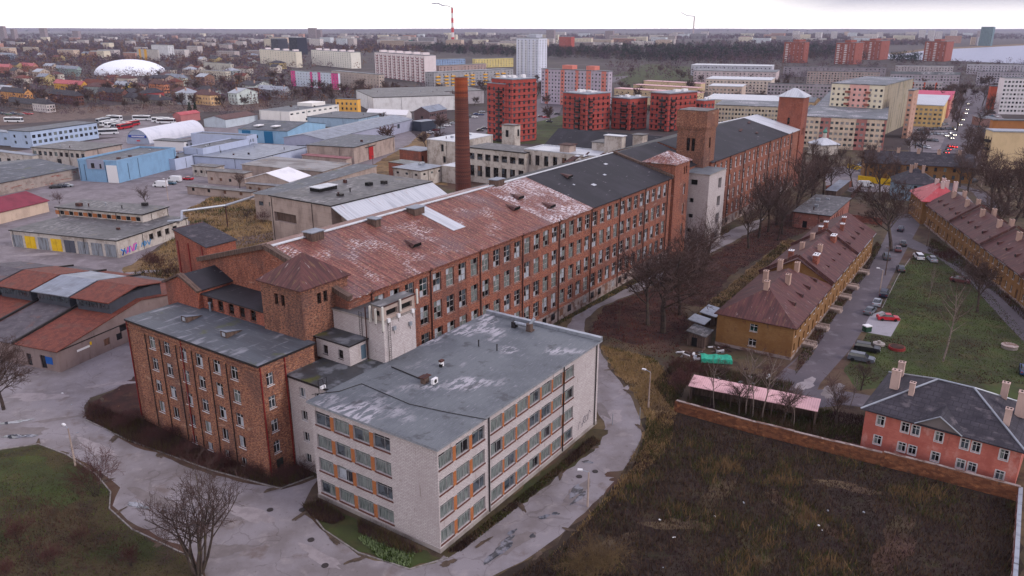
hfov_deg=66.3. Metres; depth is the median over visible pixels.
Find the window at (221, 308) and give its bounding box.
[218,301,223,312]
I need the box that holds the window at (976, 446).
[970,442,980,453]
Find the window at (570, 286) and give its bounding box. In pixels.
[567,284,571,300]
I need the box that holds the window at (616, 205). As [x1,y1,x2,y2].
[614,203,617,217]
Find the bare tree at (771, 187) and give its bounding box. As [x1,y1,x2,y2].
[748,172,791,231]
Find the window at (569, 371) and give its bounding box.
[565,365,574,383]
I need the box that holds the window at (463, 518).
[458,509,470,532]
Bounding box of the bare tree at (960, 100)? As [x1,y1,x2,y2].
[954,96,973,111]
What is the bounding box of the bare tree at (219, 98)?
[213,94,227,106]
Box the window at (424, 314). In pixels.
[420,305,428,326]
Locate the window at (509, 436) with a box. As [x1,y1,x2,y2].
[504,428,515,449]
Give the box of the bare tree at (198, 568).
[132,443,253,575]
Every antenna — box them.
[368,305,371,321]
[374,308,376,324]
[381,306,384,332]
[399,299,401,312]
[416,289,417,304]
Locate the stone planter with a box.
[873,340,884,346]
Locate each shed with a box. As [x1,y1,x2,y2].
[0,150,39,161]
[0,158,79,194]
[0,191,49,223]
[0,261,98,291]
[0,266,140,318]
[0,271,164,363]
[11,276,168,371]
[54,199,169,221]
[154,138,191,150]
[173,110,200,121]
[193,143,306,168]
[240,156,350,176]
[302,153,352,164]
[412,119,435,131]
[686,323,713,347]
[688,314,710,327]
[700,304,718,325]
[792,194,851,228]
[825,180,849,195]
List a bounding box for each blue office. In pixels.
[0,130,10,145]
[7,121,98,147]
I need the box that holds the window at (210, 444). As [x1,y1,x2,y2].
[207,442,213,451]
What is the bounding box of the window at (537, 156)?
[536,155,539,165]
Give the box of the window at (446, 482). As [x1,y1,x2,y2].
[439,472,453,497]
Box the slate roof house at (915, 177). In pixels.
[890,163,934,200]
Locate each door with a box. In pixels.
[12,235,23,246]
[24,236,36,248]
[37,237,49,249]
[50,238,62,251]
[64,240,75,252]
[77,241,89,254]
[91,243,103,255]
[104,244,116,257]
[242,130,250,133]
[264,131,273,143]
[277,457,282,469]
[361,344,365,358]
[369,146,373,159]
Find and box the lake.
[888,45,1023,63]
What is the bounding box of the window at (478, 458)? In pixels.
[472,449,485,472]
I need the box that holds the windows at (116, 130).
[98,129,118,131]
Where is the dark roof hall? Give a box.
[545,128,661,148]
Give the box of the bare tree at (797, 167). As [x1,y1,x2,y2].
[780,149,834,203]
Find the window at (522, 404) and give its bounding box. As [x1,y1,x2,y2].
[517,396,528,417]
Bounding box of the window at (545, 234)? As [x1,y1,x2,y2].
[543,230,548,247]
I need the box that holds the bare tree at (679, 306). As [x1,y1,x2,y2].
[656,244,721,314]
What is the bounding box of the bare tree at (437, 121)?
[433,112,449,131]
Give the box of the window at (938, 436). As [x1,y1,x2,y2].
[933,431,943,443]
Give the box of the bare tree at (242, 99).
[239,96,249,107]
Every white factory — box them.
[470,142,529,182]
[524,143,606,171]
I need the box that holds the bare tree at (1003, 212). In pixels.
[981,192,1019,218]
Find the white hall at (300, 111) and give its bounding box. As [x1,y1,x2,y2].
[259,101,338,121]
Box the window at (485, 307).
[483,304,488,313]
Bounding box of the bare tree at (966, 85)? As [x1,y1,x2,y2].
[960,82,969,94]
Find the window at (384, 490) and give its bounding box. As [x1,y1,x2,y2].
[376,481,393,502]
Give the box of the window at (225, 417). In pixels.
[220,406,226,420]
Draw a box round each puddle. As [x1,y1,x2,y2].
[0,418,34,424]
[4,434,37,438]
[128,501,148,508]
[484,545,511,564]
[496,535,514,548]
[507,529,516,534]
[538,514,550,518]
[569,484,582,498]
[569,491,585,505]
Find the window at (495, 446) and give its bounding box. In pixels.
[490,437,502,458]
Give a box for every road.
[0,358,134,448]
[38,219,762,575]
[426,76,627,139]
[756,214,919,418]
[785,389,869,407]
[892,238,1023,340]
[939,89,985,190]
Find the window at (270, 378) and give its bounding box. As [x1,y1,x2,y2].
[266,372,274,387]
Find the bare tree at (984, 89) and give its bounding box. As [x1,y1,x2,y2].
[978,84,988,105]
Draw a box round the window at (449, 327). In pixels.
[447,320,453,330]
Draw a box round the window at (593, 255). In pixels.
[591,253,594,267]
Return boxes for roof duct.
[511,317,535,331]
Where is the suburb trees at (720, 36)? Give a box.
[8,32,1023,39]
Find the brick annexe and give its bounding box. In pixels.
[124,302,315,476]
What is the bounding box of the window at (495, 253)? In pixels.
[493,249,498,268]
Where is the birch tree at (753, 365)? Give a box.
[736,341,769,412]
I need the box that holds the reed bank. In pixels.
[888,44,1023,54]
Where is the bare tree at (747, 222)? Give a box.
[731,191,763,248]
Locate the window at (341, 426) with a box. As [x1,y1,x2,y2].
[334,418,349,438]
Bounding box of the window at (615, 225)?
[613,223,617,238]
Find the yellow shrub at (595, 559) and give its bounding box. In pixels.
[541,526,641,575]
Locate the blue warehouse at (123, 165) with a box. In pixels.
[77,146,175,182]
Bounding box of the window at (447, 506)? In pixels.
[440,498,454,522]
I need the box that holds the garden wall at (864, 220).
[851,214,881,224]
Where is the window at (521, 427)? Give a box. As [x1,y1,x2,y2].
[517,419,527,439]
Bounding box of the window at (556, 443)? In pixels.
[552,436,561,454]
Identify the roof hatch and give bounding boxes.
[180,315,201,322]
[219,329,241,337]
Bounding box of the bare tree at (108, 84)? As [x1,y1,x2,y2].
[99,80,111,87]
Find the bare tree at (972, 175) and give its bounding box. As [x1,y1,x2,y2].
[958,156,994,191]
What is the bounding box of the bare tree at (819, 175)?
[805,151,833,197]
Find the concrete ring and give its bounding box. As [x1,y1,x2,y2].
[1001,342,1018,350]
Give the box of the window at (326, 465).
[319,457,334,477]
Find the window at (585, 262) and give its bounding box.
[584,257,587,272]
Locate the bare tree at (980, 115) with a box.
[973,107,993,124]
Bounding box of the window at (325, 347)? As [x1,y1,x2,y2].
[323,345,328,355]
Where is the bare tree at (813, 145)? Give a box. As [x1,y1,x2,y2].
[803,138,821,156]
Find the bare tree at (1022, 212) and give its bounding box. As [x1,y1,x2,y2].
[1012,189,1023,233]
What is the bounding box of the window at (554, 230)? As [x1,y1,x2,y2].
[552,227,557,243]
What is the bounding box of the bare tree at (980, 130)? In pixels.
[959,125,984,145]
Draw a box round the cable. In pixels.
[312,383,485,419]
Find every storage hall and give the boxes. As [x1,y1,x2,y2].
[356,88,454,110]
[371,86,483,103]
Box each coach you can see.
[3,117,23,121]
[95,117,110,122]
[98,128,118,134]
[99,119,115,125]
[104,120,120,126]
[106,115,122,119]
[111,122,124,127]
[116,122,132,128]
[125,120,139,125]
[132,115,150,120]
[151,117,169,121]
[156,118,175,123]
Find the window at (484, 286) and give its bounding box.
[482,280,489,298]
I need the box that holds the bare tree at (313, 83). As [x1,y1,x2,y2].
[308,79,316,90]
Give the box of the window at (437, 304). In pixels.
[434,299,441,320]
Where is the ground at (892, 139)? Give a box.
[0,31,1023,575]
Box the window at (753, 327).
[750,324,757,332]
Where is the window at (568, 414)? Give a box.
[564,407,572,425]
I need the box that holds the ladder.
[387,322,391,361]
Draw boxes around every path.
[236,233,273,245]
[788,349,813,370]
[958,185,1002,210]
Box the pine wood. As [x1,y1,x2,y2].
[405,41,923,61]
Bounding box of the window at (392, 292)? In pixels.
[390,288,397,295]
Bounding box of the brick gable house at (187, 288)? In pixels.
[161,265,232,364]
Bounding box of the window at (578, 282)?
[575,280,579,296]
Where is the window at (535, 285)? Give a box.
[533,280,538,297]
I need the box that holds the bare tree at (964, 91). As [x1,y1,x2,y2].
[956,88,967,94]
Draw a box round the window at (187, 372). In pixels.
[183,369,190,384]
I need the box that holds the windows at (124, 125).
[117,123,132,126]
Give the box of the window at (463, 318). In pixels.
[460,314,465,325]
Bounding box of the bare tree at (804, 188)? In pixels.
[784,159,831,208]
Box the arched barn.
[126,120,203,144]
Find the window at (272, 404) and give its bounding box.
[268,395,276,409]
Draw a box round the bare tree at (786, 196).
[763,187,810,233]
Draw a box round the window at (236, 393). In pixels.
[233,389,241,404]
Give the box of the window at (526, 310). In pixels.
[524,306,528,318]
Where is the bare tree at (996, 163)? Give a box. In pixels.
[966,145,1021,203]
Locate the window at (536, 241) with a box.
[534,234,538,251]
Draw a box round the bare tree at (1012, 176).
[981,150,1023,213]
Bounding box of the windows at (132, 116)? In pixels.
[132,116,150,117]
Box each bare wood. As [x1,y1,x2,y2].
[0,99,257,114]
[253,79,404,108]
[255,33,929,80]
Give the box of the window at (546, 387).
[542,381,551,399]
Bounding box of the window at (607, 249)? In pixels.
[605,247,608,260]
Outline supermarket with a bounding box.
[972,116,998,126]
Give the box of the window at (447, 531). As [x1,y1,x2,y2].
[441,522,454,546]
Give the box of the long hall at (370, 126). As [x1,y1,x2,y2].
[282,115,412,145]
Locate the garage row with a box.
[8,215,188,257]
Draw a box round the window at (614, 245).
[612,243,615,256]
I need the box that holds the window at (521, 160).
[519,158,523,164]
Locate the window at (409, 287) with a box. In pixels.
[405,282,412,292]
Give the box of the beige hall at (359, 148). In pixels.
[306,134,394,163]
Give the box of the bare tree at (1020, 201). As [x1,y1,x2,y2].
[1002,147,1023,207]
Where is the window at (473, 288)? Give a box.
[471,284,478,303]
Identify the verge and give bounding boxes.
[86,376,311,485]
[442,429,607,557]
[588,289,688,344]
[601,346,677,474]
[673,205,850,305]
[699,238,795,313]
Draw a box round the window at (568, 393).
[564,386,573,404]
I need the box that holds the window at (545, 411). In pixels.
[541,402,551,421]
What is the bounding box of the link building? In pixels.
[287,350,382,473]
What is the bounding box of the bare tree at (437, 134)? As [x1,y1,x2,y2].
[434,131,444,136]
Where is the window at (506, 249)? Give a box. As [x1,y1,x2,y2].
[504,245,510,263]
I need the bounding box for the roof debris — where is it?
[563,152,605,162]
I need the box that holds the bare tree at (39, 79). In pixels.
[34,77,43,87]
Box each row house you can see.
[714,258,832,359]
[759,232,857,312]
[802,213,876,281]
[924,190,980,244]
[948,207,1015,268]
[980,230,1023,303]
[1018,276,1023,308]
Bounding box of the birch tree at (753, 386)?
[742,363,761,416]
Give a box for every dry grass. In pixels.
[555,227,792,324]
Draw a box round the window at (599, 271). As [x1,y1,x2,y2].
[598,269,601,283]
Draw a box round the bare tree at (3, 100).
[0,96,8,104]
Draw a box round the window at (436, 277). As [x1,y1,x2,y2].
[433,272,440,293]
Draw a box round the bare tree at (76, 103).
[71,100,78,108]
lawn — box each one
[0,445,193,575]
[0,456,78,511]
[310,501,438,567]
[373,131,447,185]
[486,115,562,143]
[554,223,728,324]
[614,64,692,87]
[844,249,1023,399]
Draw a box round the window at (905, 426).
[900,422,909,433]
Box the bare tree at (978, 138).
[959,132,987,165]
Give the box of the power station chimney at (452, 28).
[451,8,453,38]
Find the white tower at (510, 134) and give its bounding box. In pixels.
[501,123,520,145]
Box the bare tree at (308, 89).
[299,86,311,95]
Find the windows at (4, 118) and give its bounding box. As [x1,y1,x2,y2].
[4,118,22,119]
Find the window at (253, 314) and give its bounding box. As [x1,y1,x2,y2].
[250,310,256,322]
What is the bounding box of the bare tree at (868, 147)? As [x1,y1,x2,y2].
[858,139,880,149]
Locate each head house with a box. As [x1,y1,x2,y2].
[591,139,604,150]
[603,134,626,152]
[632,133,647,145]
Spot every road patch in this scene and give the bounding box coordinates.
[0,427,49,435]
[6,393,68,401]
[13,252,60,255]
[35,414,83,422]
[77,437,117,455]
[84,381,135,387]
[127,270,155,273]
[127,486,183,508]
[202,544,252,557]
[206,499,274,522]
[298,542,341,569]
[493,531,535,559]
[561,479,590,505]
[597,402,610,418]
[604,409,621,423]
[618,385,628,394]
[795,377,815,389]
[821,383,844,398]
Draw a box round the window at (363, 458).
[355,449,371,470]
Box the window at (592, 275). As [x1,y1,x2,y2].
[591,273,593,287]
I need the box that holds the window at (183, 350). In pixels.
[180,348,187,362]
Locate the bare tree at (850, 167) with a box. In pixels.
[837,155,861,186]
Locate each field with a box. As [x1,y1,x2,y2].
[122,196,272,278]
[499,413,1023,575]
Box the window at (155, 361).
[153,358,158,371]
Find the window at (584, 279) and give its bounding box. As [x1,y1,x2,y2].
[583,277,586,291]
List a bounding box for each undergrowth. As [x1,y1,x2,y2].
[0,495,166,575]
[651,354,863,443]
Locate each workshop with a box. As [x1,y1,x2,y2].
[30,141,122,166]
[392,162,441,182]
[414,104,446,120]
[441,162,454,183]
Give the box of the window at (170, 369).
[167,363,173,377]
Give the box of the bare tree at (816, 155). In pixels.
[812,144,838,162]
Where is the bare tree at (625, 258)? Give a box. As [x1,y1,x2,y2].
[609,245,681,325]
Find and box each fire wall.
[758,254,834,284]
[790,228,858,254]
[949,204,1007,223]
[979,225,1023,244]
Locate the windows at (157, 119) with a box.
[157,119,175,121]
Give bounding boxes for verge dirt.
[109,433,118,442]
[154,539,165,547]
[264,486,286,492]
[292,511,307,520]
[325,531,339,544]
[343,554,370,564]
[440,559,456,566]
[475,536,492,547]
[516,502,525,511]
[532,550,542,560]
[562,527,576,530]
[597,495,604,503]
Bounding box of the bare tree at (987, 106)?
[980,104,998,115]
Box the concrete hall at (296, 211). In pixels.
[268,173,446,239]
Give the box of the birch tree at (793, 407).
[786,383,802,425]
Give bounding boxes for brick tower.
[172,222,236,272]
[255,252,350,360]
[642,150,692,254]
[676,107,718,167]
[777,88,810,186]
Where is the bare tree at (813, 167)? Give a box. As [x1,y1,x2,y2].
[796,151,828,194]
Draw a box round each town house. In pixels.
[0,52,16,59]
[0,63,13,72]
[0,85,17,95]
[0,87,32,102]
[6,97,34,109]
[9,68,23,77]
[11,62,22,68]
[14,75,31,83]
[20,62,37,70]
[23,47,38,53]
[29,66,43,73]
[31,97,55,112]
[32,69,49,77]
[36,73,55,84]
[42,63,55,70]
[48,89,83,104]
[49,71,64,79]
[52,55,65,60]
[53,79,87,89]
[55,65,82,76]
[83,82,101,92]
[84,79,113,87]
[97,87,127,101]
[105,74,118,82]
[114,80,130,89]
[117,75,136,82]
[123,92,173,105]
[126,88,143,92]
[139,87,163,95]
[149,75,174,81]
[149,79,169,92]
[164,67,176,73]
[165,73,187,85]
[167,78,183,89]
[171,87,198,99]
[175,87,196,104]
[182,67,199,74]
[194,89,220,105]
[195,73,214,84]
[196,86,220,93]
[198,57,206,64]
[200,70,230,80]
[208,56,221,61]
[223,68,240,74]
[227,87,257,104]
[233,73,250,80]
[234,65,252,73]
[238,80,272,86]
[247,59,257,66]
[257,77,278,84]
[258,85,290,97]
[269,60,286,68]
[269,64,281,72]
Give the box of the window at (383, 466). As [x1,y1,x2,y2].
[375,457,391,478]
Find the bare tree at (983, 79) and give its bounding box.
[979,76,987,86]
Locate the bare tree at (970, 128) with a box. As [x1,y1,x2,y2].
[957,123,981,149]
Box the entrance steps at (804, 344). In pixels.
[801,339,817,349]
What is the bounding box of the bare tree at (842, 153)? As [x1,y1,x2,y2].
[836,143,854,164]
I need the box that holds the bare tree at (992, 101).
[986,91,998,109]
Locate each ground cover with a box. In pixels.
[358,533,415,566]
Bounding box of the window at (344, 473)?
[337,465,353,485]
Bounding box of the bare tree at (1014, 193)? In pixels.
[1001,180,1023,222]
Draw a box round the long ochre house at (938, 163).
[860,147,975,183]
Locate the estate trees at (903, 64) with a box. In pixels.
[410,56,1023,107]
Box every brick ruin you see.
[388,159,420,175]
[399,146,427,162]
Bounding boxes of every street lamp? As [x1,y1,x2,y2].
[62,423,76,465]
[577,468,588,506]
[642,368,650,407]
[877,267,883,292]
[885,246,891,274]
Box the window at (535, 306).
[533,302,538,317]
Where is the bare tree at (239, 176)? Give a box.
[229,172,244,187]
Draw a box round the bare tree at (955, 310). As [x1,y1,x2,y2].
[933,279,973,361]
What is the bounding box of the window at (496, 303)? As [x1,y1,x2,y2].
[494,299,498,311]
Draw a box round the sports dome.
[94,59,164,75]
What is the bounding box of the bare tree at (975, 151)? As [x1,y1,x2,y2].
[954,140,993,171]
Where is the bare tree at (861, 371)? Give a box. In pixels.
[849,359,880,390]
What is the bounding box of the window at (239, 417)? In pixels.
[236,413,244,428]
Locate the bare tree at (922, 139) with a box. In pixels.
[913,132,931,151]
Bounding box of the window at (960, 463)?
[955,459,964,469]
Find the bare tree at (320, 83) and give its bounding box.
[317,80,326,88]
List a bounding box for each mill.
[196,151,673,346]
[617,142,696,169]
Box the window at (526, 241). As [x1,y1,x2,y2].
[524,237,529,255]
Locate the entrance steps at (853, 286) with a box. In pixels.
[846,283,859,289]
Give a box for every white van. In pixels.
[152,180,167,186]
[167,175,181,181]
[857,180,873,186]
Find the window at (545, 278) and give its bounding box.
[542,276,546,293]
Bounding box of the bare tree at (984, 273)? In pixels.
[951,247,1007,311]
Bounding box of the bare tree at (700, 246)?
[662,215,719,278]
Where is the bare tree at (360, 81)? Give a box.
[355,78,365,85]
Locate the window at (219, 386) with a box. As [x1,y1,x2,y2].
[217,383,223,397]
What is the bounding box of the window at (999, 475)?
[994,470,1004,479]
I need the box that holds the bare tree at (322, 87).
[318,84,328,96]
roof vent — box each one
[418,373,430,384]
[438,359,443,367]
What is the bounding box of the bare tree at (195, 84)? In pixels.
[190,79,199,87]
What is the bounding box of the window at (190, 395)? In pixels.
[187,393,193,406]
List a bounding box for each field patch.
[589,530,639,555]
[604,470,660,481]
[637,518,710,530]
[696,475,735,515]
[734,530,772,568]
[765,488,847,542]
[812,479,884,494]
[871,515,916,574]
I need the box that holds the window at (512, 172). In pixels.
[510,169,514,176]
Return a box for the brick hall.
[200,284,264,325]
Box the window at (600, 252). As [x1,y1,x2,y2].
[598,250,601,263]
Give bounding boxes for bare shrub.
[0,554,15,575]
[1,514,34,544]
[39,542,68,565]
[49,191,63,203]
[58,439,124,496]
[81,399,110,419]
[106,412,137,431]
[117,543,139,565]
[119,405,143,417]
[134,249,159,266]
[137,251,167,274]
[137,426,168,446]
[156,259,178,277]
[157,423,182,436]
[169,439,198,459]
[197,449,235,468]
[236,458,264,477]
[254,208,267,222]
[259,460,295,479]
[290,456,315,475]
[661,353,684,373]
[668,364,697,396]
[681,358,700,375]
[684,358,713,376]
[756,358,791,381]
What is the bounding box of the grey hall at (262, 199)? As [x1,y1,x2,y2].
[253,164,376,220]
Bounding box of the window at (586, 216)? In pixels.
[585,214,589,229]
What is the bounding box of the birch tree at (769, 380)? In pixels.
[758,351,783,416]
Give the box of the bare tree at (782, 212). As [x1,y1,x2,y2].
[765,200,803,240]
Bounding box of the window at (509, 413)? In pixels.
[504,405,515,426]
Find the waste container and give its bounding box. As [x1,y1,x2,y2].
[862,324,872,331]
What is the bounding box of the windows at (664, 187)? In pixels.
[625,184,665,265]
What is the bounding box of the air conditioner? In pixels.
[431,377,437,385]
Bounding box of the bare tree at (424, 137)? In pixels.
[415,132,428,146]
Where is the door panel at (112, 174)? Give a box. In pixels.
[106,165,118,182]
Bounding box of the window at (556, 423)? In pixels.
[552,416,561,434]
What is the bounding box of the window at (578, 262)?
[576,261,580,276]
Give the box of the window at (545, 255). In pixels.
[543,253,547,270]
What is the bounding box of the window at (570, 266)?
[568,264,572,280]
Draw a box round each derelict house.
[185,184,258,199]
[191,163,224,176]
[205,168,252,186]
[244,182,281,190]
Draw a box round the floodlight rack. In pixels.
[318,377,326,390]
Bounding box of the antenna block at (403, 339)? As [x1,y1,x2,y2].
[332,291,415,362]
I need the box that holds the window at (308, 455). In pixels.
[306,453,311,464]
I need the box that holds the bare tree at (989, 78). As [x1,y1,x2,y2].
[985,74,995,83]
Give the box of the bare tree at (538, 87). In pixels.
[537,84,540,95]
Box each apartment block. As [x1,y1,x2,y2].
[136,49,159,61]
[151,44,174,58]
[204,62,231,70]
[259,48,302,67]
[290,70,340,89]
[311,48,360,68]
[331,70,383,88]
[374,50,435,82]
[425,68,512,86]
[436,58,465,64]
[436,63,486,70]
[472,58,512,66]
[486,81,537,141]
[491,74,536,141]
[516,34,546,81]
[541,65,611,107]
[562,89,610,130]
[611,94,647,130]
[614,87,703,98]
[614,95,650,106]
[633,84,702,90]
[644,80,704,92]
[649,89,697,131]
[690,63,773,75]
[693,68,778,82]
[696,96,715,107]
[705,76,774,93]
[706,94,778,107]
[708,83,746,95]
[715,100,778,122]
[767,83,831,98]
[783,39,809,62]
[783,66,886,76]
[804,91,888,150]
[806,71,879,83]
[808,97,820,106]
[829,76,913,133]
[834,40,863,63]
[861,38,889,59]
[890,71,960,90]
[895,65,953,71]
[901,88,919,138]
[912,81,942,90]
[913,94,949,126]
[918,90,954,117]
[923,39,953,61]
[966,64,1023,73]
[975,71,1023,85]
[981,128,1023,168]
[985,85,997,109]
[989,119,1023,128]
[993,77,1023,114]
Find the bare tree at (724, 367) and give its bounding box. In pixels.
[713,357,733,380]
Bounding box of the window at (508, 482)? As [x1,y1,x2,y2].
[504,473,515,494]
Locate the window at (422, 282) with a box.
[419,277,428,298]
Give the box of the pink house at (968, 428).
[860,360,1023,483]
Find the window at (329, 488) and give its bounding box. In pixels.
[321,480,336,499]
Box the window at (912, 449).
[907,445,916,455]
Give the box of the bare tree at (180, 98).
[170,92,185,108]
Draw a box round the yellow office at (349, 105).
[335,98,360,111]
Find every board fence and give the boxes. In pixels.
[851,185,861,199]
[858,175,890,184]
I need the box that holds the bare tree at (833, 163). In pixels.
[811,151,843,194]
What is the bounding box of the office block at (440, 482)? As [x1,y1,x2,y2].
[306,309,602,553]
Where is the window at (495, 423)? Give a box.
[490,414,502,435]
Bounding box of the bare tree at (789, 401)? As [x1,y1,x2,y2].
[774,375,814,423]
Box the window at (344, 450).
[336,442,351,462]
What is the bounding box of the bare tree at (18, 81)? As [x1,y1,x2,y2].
[10,78,23,85]
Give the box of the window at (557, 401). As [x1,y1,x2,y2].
[552,394,562,413]
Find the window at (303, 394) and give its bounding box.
[300,387,305,399]
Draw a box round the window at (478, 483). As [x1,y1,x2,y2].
[473,474,485,496]
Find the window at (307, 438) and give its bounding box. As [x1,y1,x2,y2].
[304,432,309,443]
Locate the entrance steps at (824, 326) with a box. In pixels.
[814,322,829,331]
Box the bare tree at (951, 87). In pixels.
[945,82,958,89]
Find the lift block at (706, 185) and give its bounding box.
[684,166,726,247]
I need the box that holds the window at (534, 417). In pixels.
[529,411,539,430]
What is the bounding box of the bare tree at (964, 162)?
[950,150,972,186]
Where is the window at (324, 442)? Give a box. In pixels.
[317,434,332,454]
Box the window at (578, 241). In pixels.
[576,239,580,255]
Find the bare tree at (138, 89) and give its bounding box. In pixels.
[134,85,142,92]
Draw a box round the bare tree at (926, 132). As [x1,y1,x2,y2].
[918,126,934,144]
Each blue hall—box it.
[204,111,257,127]
[238,120,325,143]
[306,111,384,126]
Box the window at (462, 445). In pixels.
[456,437,469,459]
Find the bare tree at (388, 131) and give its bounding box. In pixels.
[376,124,393,135]
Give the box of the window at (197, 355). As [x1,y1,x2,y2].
[196,353,203,368]
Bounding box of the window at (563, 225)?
[560,223,565,240]
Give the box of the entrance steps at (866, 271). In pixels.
[858,268,869,274]
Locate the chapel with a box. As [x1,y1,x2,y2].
[807,128,840,155]
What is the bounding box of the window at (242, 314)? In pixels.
[239,307,244,318]
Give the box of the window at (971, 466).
[967,462,976,472]
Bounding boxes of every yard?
[0,124,415,397]
[99,117,172,136]
[825,166,889,191]
[908,113,1003,164]
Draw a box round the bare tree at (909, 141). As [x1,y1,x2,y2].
[901,133,918,151]
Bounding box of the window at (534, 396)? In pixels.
[529,388,540,408]
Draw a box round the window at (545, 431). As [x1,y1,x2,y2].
[541,424,550,443]
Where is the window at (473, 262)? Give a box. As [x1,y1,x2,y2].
[470,258,476,277]
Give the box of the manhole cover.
[321,563,328,567]
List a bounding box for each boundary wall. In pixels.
[674,399,1020,500]
[1011,487,1022,575]
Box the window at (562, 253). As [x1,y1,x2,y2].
[560,246,565,262]
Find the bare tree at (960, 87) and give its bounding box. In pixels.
[953,84,962,94]
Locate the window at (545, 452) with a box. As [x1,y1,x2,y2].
[541,445,550,463]
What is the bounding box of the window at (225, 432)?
[222,428,229,442]
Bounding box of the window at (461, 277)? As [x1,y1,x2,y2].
[458,262,466,282]
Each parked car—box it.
[49,184,61,188]
[182,176,193,179]
[847,350,875,363]
[854,340,880,353]
[863,306,876,314]
[872,298,881,306]
[876,312,899,321]
[879,288,889,297]
[882,252,890,259]
[894,245,901,251]
[896,265,904,272]
[897,225,903,231]
[900,240,906,246]
[913,252,924,259]
[926,255,937,262]
[950,276,971,283]
[1019,363,1023,374]
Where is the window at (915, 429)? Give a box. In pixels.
[910,425,919,436]
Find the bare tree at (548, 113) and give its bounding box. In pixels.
[541,106,553,122]
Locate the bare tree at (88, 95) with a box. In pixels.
[81,92,90,102]
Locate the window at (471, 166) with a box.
[470,165,473,175]
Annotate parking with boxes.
[862,311,899,335]
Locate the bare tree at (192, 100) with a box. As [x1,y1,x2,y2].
[187,94,198,102]
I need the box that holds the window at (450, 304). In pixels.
[447,294,454,314]
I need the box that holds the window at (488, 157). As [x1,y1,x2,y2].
[485,154,490,160]
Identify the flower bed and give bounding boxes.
[888,344,905,351]
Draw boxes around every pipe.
[167,195,253,226]
[364,307,368,358]
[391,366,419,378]
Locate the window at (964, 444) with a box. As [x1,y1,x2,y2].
[959,439,969,450]
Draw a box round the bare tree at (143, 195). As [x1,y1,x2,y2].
[132,184,149,201]
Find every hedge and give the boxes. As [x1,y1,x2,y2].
[84,401,315,486]
[303,497,421,554]
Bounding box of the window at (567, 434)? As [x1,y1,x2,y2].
[563,428,572,445]
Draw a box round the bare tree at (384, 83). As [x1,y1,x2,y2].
[380,80,388,86]
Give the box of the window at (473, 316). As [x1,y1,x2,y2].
[471,310,477,319]
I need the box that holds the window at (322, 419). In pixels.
[315,411,330,430]
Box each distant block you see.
[0,26,7,39]
[0,47,16,54]
[6,41,14,45]
[10,29,17,39]
[39,28,47,37]
[57,49,79,56]
[72,31,81,37]
[77,40,88,45]
[89,51,96,57]
[96,50,110,59]
[101,49,120,56]
[103,43,113,49]
[123,52,136,58]
[125,41,135,46]
[174,49,189,56]
[187,46,202,54]
[216,51,239,58]
[219,44,232,49]
[235,41,246,47]
[246,50,259,55]
[251,39,263,42]
[264,39,270,45]
[270,37,288,42]
[271,38,287,49]
[288,37,307,54]
[308,28,316,38]
[309,38,323,47]
[316,30,322,38]
[320,37,333,42]
[336,38,347,45]
[342,38,356,47]
[360,35,372,38]
[380,36,392,39]
[380,40,408,46]
[386,37,399,39]
[393,36,410,39]
[404,41,433,48]
[418,37,436,43]
[446,39,463,46]
[448,34,457,38]
[465,32,477,35]
[472,39,488,43]
[485,42,499,47]
[500,40,515,42]
[500,43,515,49]
[546,30,555,37]
[547,38,554,44]
[555,32,565,35]
[559,36,574,48]
[574,42,594,49]
[575,38,592,41]
[578,33,589,36]
[593,39,613,42]
[595,42,622,48]
[605,31,613,38]
[610,35,629,39]
[614,38,635,43]
[628,37,647,40]
[631,41,653,45]
[651,37,667,40]
[656,40,671,44]
[658,35,676,38]
[658,39,675,44]
[691,33,707,38]
[738,37,752,40]
[741,33,753,36]
[753,38,770,42]
[771,33,785,35]
[776,36,792,41]
[793,34,799,39]
[800,34,810,38]
[806,38,826,42]
[815,32,822,37]
[831,31,837,38]
[847,33,856,36]
[851,36,872,39]
[854,38,870,41]
[864,34,878,37]
[877,32,883,37]
[893,35,914,40]
[918,30,925,37]
[927,30,935,40]
[935,31,942,38]
[945,36,961,42]
[950,30,957,35]
[970,37,975,44]
[975,30,980,44]
[978,27,994,45]
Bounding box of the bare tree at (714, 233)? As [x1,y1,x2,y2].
[676,203,732,267]
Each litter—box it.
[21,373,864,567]
[591,212,807,357]
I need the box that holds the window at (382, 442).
[373,433,390,454]
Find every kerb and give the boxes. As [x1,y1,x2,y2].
[0,443,202,575]
[85,419,313,488]
[305,506,447,569]
[882,259,909,307]
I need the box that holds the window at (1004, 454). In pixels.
[998,449,1008,461]
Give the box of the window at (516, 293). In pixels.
[514,289,520,307]
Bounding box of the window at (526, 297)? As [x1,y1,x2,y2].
[524,285,528,302]
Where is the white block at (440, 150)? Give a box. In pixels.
[427,132,492,164]
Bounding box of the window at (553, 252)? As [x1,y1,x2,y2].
[552,250,556,266]
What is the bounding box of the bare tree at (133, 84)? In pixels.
[128,81,138,87]
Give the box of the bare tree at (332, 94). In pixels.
[328,91,335,102]
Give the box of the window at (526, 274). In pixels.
[524,261,528,279]
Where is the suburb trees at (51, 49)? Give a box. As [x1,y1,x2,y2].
[0,36,436,105]
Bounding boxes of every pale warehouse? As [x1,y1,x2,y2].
[169,151,197,169]
[183,138,250,154]
[191,131,257,144]
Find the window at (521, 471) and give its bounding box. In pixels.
[517,463,527,483]
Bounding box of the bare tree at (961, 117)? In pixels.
[949,109,966,130]
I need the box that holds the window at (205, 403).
[202,399,209,413]
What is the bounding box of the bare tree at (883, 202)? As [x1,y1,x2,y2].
[847,179,924,250]

